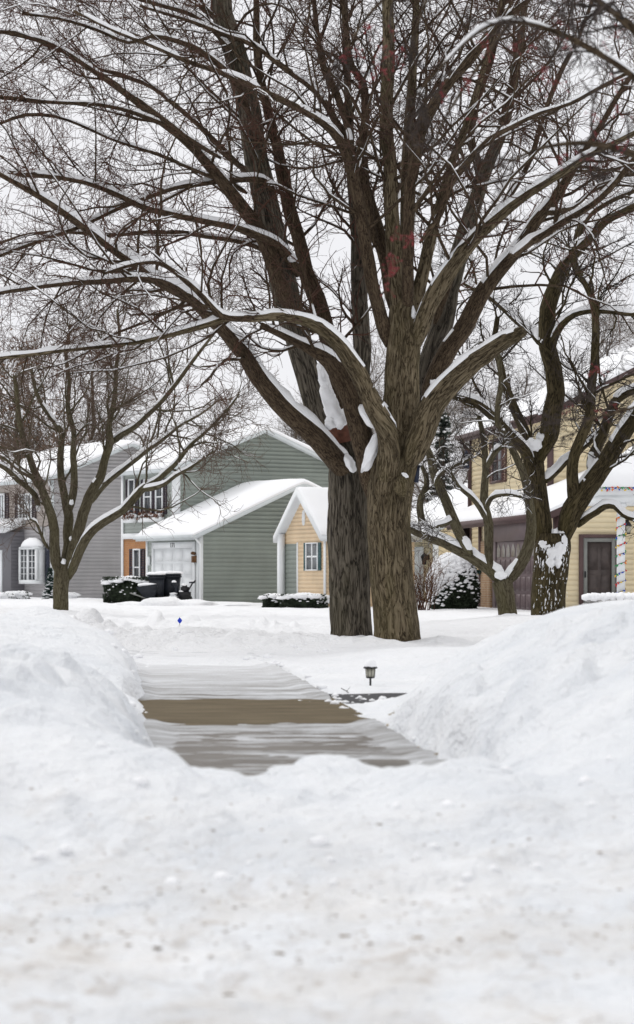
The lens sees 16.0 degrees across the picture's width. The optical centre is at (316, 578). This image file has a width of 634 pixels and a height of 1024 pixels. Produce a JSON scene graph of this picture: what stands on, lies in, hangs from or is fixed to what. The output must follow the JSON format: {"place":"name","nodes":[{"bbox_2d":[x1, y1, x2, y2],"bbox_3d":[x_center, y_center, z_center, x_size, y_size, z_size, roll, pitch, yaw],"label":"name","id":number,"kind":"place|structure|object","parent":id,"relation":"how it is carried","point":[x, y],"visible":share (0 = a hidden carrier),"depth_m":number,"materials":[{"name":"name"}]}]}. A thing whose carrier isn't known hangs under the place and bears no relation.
{"place":"outdoors","nodes":[
{"label":"outdoors","id":0,"kind":"place"},
{"bbox_2d":[138,697,368,725],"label":"driveway","id":1,"kind":"structure","parent":0,"point":[214,711],"depth_m":16.91,"materials":[{"name":"brown concrete"}]},
{"bbox_2d":[128,650,447,772],"bbox_3d":[-0.834,0.982,20.220,1.594,0.094,20.669,0,0,-5],"label":"slush","id":2,"kind":"object","parent":1,"relation":"on","point":[265,681],"visible":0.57,"depth_m":15.27,"materials":[{"name":"white snow"}]},
{"bbox_2d":[173,731,410,775],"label":"sidewalk","id":3,"kind":"structure","parent":0,"point":[188,759],"depth_m":13.21,"materials":[{"name":"grey concrete"}]},
{"bbox_2d":[0,597,633,1023],"bbox_3d":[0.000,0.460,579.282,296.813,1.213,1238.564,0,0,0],"label":"snow ground","id":4,"kind":"structure","parent":0,"point":[528,697],"depth_m":8.05,"materials":[{"name":"white snow"}]},
{"bbox_2d":[0,590,32,598],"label":"bush","id":5,"kind":"object","parent":4,"relation":"on","point":[22,594],"visible":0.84,"depth_m":97.44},
{"bbox_2d":[0,322,89,464],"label":"oak tree","id":6,"kind":"object","parent":4,"relation":"on","point":[13,416],"visible":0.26,"depth_m":117.95,"materials":[{"name":"brown plant"}]},
{"bbox_2d":[41,566,53,598],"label":"conifer shrub","id":7,"kind":"object","parent":4,"relation":"on","point":[48,593],"visible":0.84,"depth_m":96.88,"materials":[{"name":"green plant"}]},
{"bbox_2d":[68,592,80,597],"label":"bush","id":8,"kind":"object","parent":4,"relation":"on","point":[73,595],"visible":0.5,"depth_m":98.72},
{"bbox_2d":[0,440,156,597],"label":"grey house","id":9,"kind":"structure","parent":4,"relation":"on","point":[26,563],"depth_m":103.22,"materials":[{"name":"grey wood"}]},
{"bbox_2d":[0,493,4,518],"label":"window","id":10,"kind":"structure","parent":9,"relation":"in","point":[2,500],"depth_m":105.98,"materials":[{"name":"white glass"}]},
{"bbox_2d":[18,493,31,519],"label":"window","id":11,"kind":"structure","parent":9,"relation":"in","point":[26,501],"depth_m":103.63,"materials":[{"name":"grey glass"}]},
{"bbox_2d":[19,538,44,583],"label":"bow window","id":12,"kind":"structure","parent":9,"relation":"in","point":[31,551],"depth_m":102.35,"materials":[{"name":"white paint"}]},
{"bbox_2d":[10,303,167,455],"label":"bare tree","id":13,"kind":"object","parent":4,"relation":"on","point":[91,437],"visible":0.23,"depth_m":127.87,"materials":[{"name":"brown plant"}]},
{"bbox_2d":[100,576,148,602],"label":"hedge","id":14,"kind":"object","parent":4,"relation":"on","point":[122,588],"visible":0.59,"depth_m":84.13,"materials":[{"name":"green plant"}]},
{"bbox_2d":[0,252,283,609],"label":"locust tree","id":15,"kind":"object","parent":4,"relation":"on","point":[77,538],"visible":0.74,"depth_m":55.24,"materials":[{"name":"brown plant"}]},
{"bbox_2d":[130,583,160,599],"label":"wheelbarrow","id":16,"kind":"object","parent":4,"relation":"on","point":[147,590],"visible":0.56,"depth_m":82.94,"materials":[{"name":"black plastic"}]},
{"bbox_2d":[145,572,165,596],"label":"wheelie bin","id":17,"kind":"object","parent":4,"relation":"on","point":[159,578],"visible":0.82,"depth_m":83.33,"materials":[{"name":"black plastic"}]},
{"bbox_2d":[157,571,182,599],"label":"wheelie bin","id":18,"kind":"object","parent":4,"relation":"on","point":[171,576],"visible":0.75,"depth_m":83.82,"materials":[{"name":"black plastic"}]},
{"bbox_2d":[169,580,195,599],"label":"snow blower","id":19,"kind":"object","parent":4,"relation":"on","point":[183,593],"visible":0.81,"depth_m":83.10,"materials":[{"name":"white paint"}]},
{"bbox_2d":[112,597,262,605],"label":"snow drift","id":20,"kind":"object","parent":4,"relation":"on","point":[167,601],"visible":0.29,"depth_m":81.00,"materials":[{"name":"white snow"}]},
{"bbox_2d":[120,425,328,602],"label":"green house","id":21,"kind":"structure","parent":4,"relation":"on","point":[235,560],"depth_m":88.65,"materials":[{"name":"green wood"}]},
{"bbox_2d":[128,479,134,514],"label":"window","id":22,"kind":"structure","parent":21,"relation":"in","point":[131,482],"depth_m":93.19,"materials":[{"name":"white glass"}]},
{"bbox_2d":[133,549,139,576],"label":"window","id":23,"kind":"structure","parent":21,"relation":"in","point":[136,552],"depth_m":92.73,"materials":[{"name":"white paint"}]},
{"bbox_2d":[143,479,151,512],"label":"window","id":24,"kind":"structure","parent":21,"relation":"in","point":[147,496],"depth_m":92.04,"materials":[{"name":"white glass"}]},
{"bbox_2d":[155,480,162,514],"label":"window","id":25,"kind":"structure","parent":21,"relation":"in","point":[158,493],"depth_m":91.19,"materials":[{"name":"white glass"}]},
{"bbox_2d":[151,542,195,598],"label":"garage door","id":26,"kind":"structure","parent":21,"relation":"in","point":[165,556],"depth_m":87.27,"materials":[{"name":"white paint"}]},
{"bbox_2d":[269,389,307,444],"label":"bare tree","id":27,"kind":"object","parent":4,"relation":"on","point":[297,436],"visible":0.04,"depth_m":139.89,"materials":[{"name":"brown plant"}]},
{"bbox_2d":[257,592,329,607],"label":"hedge","id":28,"kind":"object","parent":4,"relation":"on","point":[301,600],"visible":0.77,"depth_m":74.63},
{"bbox_2d":[0,0,633,641],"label":"maple tree","id":29,"kind":"object","parent":4,"relation":"on","point":[402,420],"visible":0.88,"depth_m":32.27,"materials":[{"name":"brown plant"}]},
{"bbox_2d":[414,465,421,482],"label":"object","id":30,"kind":"object","parent":29,"relation":"attached to","point":[416,479],"visible":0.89,"depth_m":32.91,"materials":[{"name":"black plastic"}]},
{"bbox_2d":[0,0,633,635],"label":"maple tree","id":31,"kind":"object","parent":4,"relation":"on","point":[316,422],"visible":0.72,"depth_m":33.71,"materials":[{"name":"brown plant"}]},
{"bbox_2d":[0,777,633,1020],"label":"road grit","id":32,"kind":"object","parent":4,"relation":"on","point":[231,994],"visible":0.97,"depth_m":6.64,"materials":[{"name":"gravel"}]},
{"bbox_2d":[29,611,613,894],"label":"snow clumps","id":33,"kind":"object","parent":4,"relation":"on","point":[319,841],"visible":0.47,"depth_m":8.60,"materials":[{"name":"white snow"}]},
{"bbox_2d":[273,487,421,606],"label":"tan cottage","id":34,"kind":"structure","parent":4,"relation":"on","point":[300,537],"depth_m":78.98,"materials":[{"name":"beige wood"}]},
{"bbox_2d":[305,542,317,570],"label":"window","id":35,"kind":"structure","parent":34,"relation":"in","point":[311,549],"depth_m":78.40,"materials":[{"name":"white paint"}]},
{"bbox_2d":[276,309,434,489],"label":"bare tree","id":36,"kind":"object","parent":4,"relation":"on","point":[376,377],"visible":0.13,"depth_m":149.72,"materials":[{"name":"brown plant"}]},
{"bbox_2d":[363,659,376,685],"bbox_3d":[0.489,0.935,20.700,0.129,0.397,0.129,0,0,0],"label":"path light","id":37,"kind":"object","parent":4,"relation":"on","point":[370,666],"visible":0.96,"depth_m":20.66,"materials":[{"name":"black metal"}]},
{"bbox_2d":[413,549,456,609],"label":"bare shrub","id":38,"kind":"object","parent":4,"relation":"on","point":[421,599],"visible":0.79,"depth_m":68.88,"materials":[{"name":"brown plant"}]},
{"bbox_2d":[420,413,456,501],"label":"pine tree","id":39,"kind":"object","parent":4,"relation":"on","point":[444,422],"visible":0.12,"depth_m":111.87,"materials":[{"name":"green plant"}]},
{"bbox_2d":[411,483,467,601],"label":"garage","id":40,"kind":"structure","parent":4,"relation":"on","point":[459,496],"depth_m":93.26,"materials":[{"name":"yellow"}]},
{"bbox_2d":[414,547,423,597],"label":"garage door","id":41,"kind":"structure","parent":40,"relation":"in","point":[418,559],"depth_m":93.26,"materials":[{"name":"white paint"}]},
{"bbox_2d":[425,552,481,608],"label":"evergreen shrub","id":42,"kind":"object","parent":4,"relation":"on","point":[461,590],"visible":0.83,"depth_m":69.88,"materials":[{"name":"green plant"}]},
{"bbox_2d":[411,371,495,509],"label":"bare tree","id":43,"kind":"object","parent":4,"relation":"on","point":[452,408],"visible":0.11,"depth_m":119.25,"materials":[{"name":"brown plant"}]},
{"bbox_2d":[314,0,633,460],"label":"crabapple tree","id":44,"kind":"object","parent":4,"relation":"on","point":[614,11],"visible":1,"depth_m":12.18,"materials":[{"name":"brown plant"}]},
{"bbox_2d":[411,324,542,614],"bbox_3d":[2.672,-1.985,43.069,3.296,5.874,3.152,0,0,0],"label":"crabapple tree","id":45,"kind":"object","parent":4,"relation":"on","point":[460,545],"visible":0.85,"depth_m":43.04,"materials":[{"name":"brown plant"}]},
{"bbox_2d":[463,429,470,468],"bbox_3d":[2.810,-2.457,42.600,0.145,0.779,0.145,0,0,45],"label":"bird feeder","id":46,"kind":"object","parent":45,"relation":"hanging from","point":[467,463],"visible":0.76,"depth_m":42.56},
{"bbox_2d":[379,120,633,614],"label":"maple tree","id":47,"kind":"object","parent":4,"relation":"on","point":[552,549],"visible":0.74,"depth_m":44.67,"materials":[{"name":"brown plant"}]},
{"bbox_2d":[450,312,569,483],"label":"bare tree","id":48,"kind":"object","parent":4,"relation":"on","point":[518,379],"visible":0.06,"depth_m":128.87,"materials":[{"name":"brown plant"}]},
{"bbox_2d":[445,347,633,609],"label":"yellow house","id":49,"kind":"structure","parent":4,"relation":"on","point":[593,562],"depth_m":70.13,"materials":[{"name":"yellow wood"}]},
{"bbox_2d":[491,437,501,483],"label":"window","id":50,"kind":"structure","parent":49,"relation":"in","point":[499,463],"depth_m":77.67,"materials":[{"name":"grey glass"}]},
{"bbox_2d":[496,540,533,609],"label":"garage door","id":51,"kind":"structure","parent":49,"relation":"in","point":[507,551],"depth_m":68.76,"materials":[{"name":"brown paint"}]},
{"bbox_2d":[583,538,615,602],"bbox_3d":[8.089,-0.129,64.714,0.962,2.058,0.094,0,0,-9],"label":"storm door","id":52,"kind":"structure","parent":49,"relation":"in","point":[599,559],"depth_m":64.74,"materials":[{"name":"black metal"}]},
{"bbox_2d":[537,287,633,388],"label":"bare tree","id":53,"kind":"object","parent":4,"relation":"on","point":[615,331],"visible":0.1,"depth_m":127.47,"materials":[{"name":"brown plant"}]},
{"bbox_2d":[581,592,633,603],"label":"planter","id":54,"kind":"object","parent":4,"relation":"on","point":[588,598],"visible":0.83,"depth_m":55.86,"materials":[{"name":"stone"}]},
{"bbox_2d":[588,447,633,592],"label":"porch","id":55,"kind":"object","parent":4,"relation":"on","point":[621,475],"visible":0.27,"depth_m":57.90,"materials":[{"name":"white paint"}]},
{"bbox_2d":[600,486,633,490],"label":"string lights","id":56,"kind":"object","parent":55,"relation":"attached to","point":[613,488],"visible":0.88,"depth_m":57.61,"materials":[{"name":"multicoloured plastic"}]},
{"bbox_2d":[615,516,626,592],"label":"string lights","id":57,"kind":"object","parent":55,"relation":"attached to","point":[616,528],"visible":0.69,"depth_m":57.89,"materials":[{"name":"multicoloured plastic"}]},
{"bbox_2d":[0,0,633,509],"label":"sky","id":58,"kind":"structure","parent":0,"point":[340,242],"materials":[{"name":"white"}]},
{"bbox_2d":[329,693,406,703],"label":"asphalt driveway","id":59,"kind":"structure","parent":0,"point":[350,698],"depth_m":19.36,"materials":[{"name":"grey asphalt"}]}
]}

